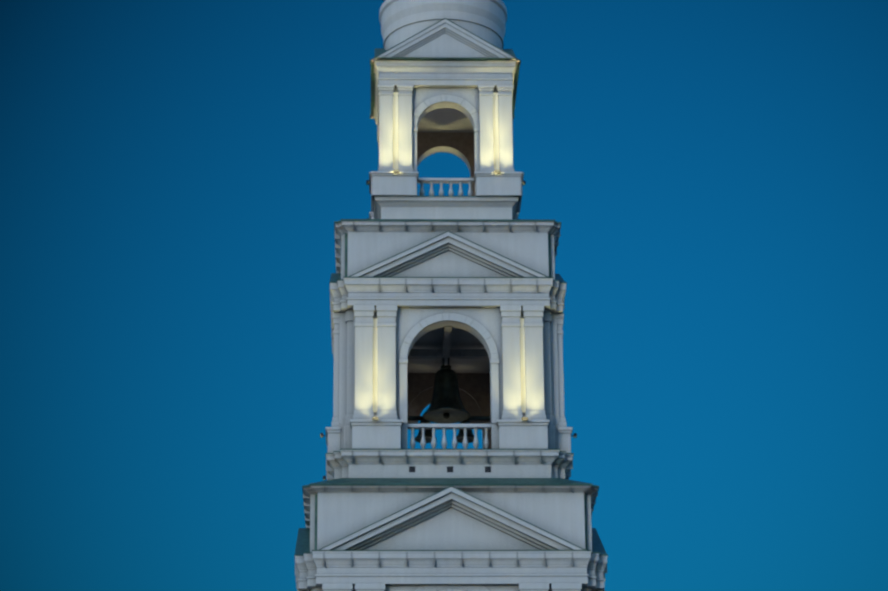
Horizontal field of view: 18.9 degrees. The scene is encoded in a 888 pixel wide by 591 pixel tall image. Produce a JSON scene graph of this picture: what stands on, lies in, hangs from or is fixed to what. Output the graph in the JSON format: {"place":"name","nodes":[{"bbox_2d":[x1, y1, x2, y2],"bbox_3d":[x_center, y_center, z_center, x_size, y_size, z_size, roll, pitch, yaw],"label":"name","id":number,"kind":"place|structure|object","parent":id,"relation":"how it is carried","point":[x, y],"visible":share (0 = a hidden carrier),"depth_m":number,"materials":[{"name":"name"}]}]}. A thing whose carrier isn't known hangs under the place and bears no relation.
{"place":"outdoors","nodes":[
{"label":"outdoors","id":0,"kind":"place"},
{"bbox_2d":[0,0,887,590],"label":"sky","id":1,"kind":"structure","parent":0,"point":[176,176],"materials":[{"name":"blue"}]},
{"bbox_2d":[407,376,482,423],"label":"bell braces","id":2,"kind":"object","parent":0,"point":[421,401],"visible":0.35,"depth_m":84.41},
{"bbox_3d":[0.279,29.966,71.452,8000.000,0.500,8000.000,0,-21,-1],"label":"ground","id":3,"kind":"structure","parent":0,"visible":0},
{"bbox_2d":[295,0,607,590],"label":"bell tower","id":4,"kind":"structure","parent":3,"relation":"on","point":[450,518],"depth_m":78.71,"materials":[{"name":"paint"}]},
{"bbox_2d":[394,87,498,195],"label":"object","id":5,"kind":"object","parent":4,"relation":"attached to","point":[462,145],"visible":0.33,"depth_m":86.03,"materials":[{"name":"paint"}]},
{"bbox_2d":[320,170,576,479],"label":"floodlights","id":6,"kind":"object","parent":4,"relation":"attached to","point":[450,468],"visible":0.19,"depth_m":77.43,"materials":[{"name":"grey metal"}]},
{"bbox_2d":[339,308,558,448],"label":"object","id":7,"kind":"object","parent":4,"relation":"on","point":[476,387],"visible":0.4,"depth_m":79.03,"materials":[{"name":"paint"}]},
{"bbox_2d":[408,326,488,364],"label":"bell beams","id":8,"kind":"structure","parent":7,"relation":"on","point":[445,352],"depth_m":81.99,"materials":[{"name":"brown wood"}]},
{"bbox_2d":[407,358,490,442],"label":"bells","id":9,"kind":"object","parent":8,"relation":"hanging from","point":[446,406],"visible":0.81,"depth_m":81.50,"materials":[{"name":"brown metal"}]},
{"bbox_2d":[373,118,524,364],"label":"light strip","id":10,"kind":"object","parent":4,"relation":"hanging from","point":[495,128],"visible":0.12,"depth_m":78.72,"materials":[{"name":"white"}]},
{"bbox_2d":[373,131,524,380],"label":"light strip","id":11,"kind":"object","parent":4,"relation":"hanging from","point":[395,141],"visible":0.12,"depth_m":82.44,"materials":[{"name":"white"}]},
{"bbox_2d":[373,105,524,348],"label":"light strip","id":12,"kind":"object","parent":4,"relation":"hanging from","point":[375,336],"visible":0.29,"depth_m":78.88,"materials":[{"name":"white"}]},
{"bbox_2d":[373,92,524,333],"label":"light strip","id":13,"kind":"object","parent":4,"relation":"hanging from","point":[395,102],"visible":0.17,"depth_m":79.07,"materials":[{"name":"white"}]},
{"bbox_2d":[373,144,525,395],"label":"light strip","id":14,"kind":"object","parent":4,"relation":"hanging from","point":[375,382],"visible":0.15,"depth_m":78.36,"materials":[{"name":"white"}]},
{"bbox_2d":[373,157,525,411],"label":"light strip","id":15,"kind":"object","parent":4,"relation":"hanging from","point":[375,398],"visible":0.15,"depth_m":78.19,"materials":[{"name":"white"}]},
{"bbox_2d":[294,18,607,557],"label":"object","id":16,"kind":"object","parent":4,"relation":"on","point":[303,543],"visible":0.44,"depth_m":77.15,"materials":[{"name":"white paint"}]},
{"bbox_2d":[295,221,606,589],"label":"brackets","id":17,"kind":"object","parent":4,"relation":"attached to","point":[567,474],"visible":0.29,"depth_m":78.73,"materials":[{"name":"grey"}]},
{"bbox_2d":[305,585,597,590],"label":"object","id":18,"kind":"object","parent":4,"relation":"attached to","point":[414,587],"depth_m":75.21,"materials":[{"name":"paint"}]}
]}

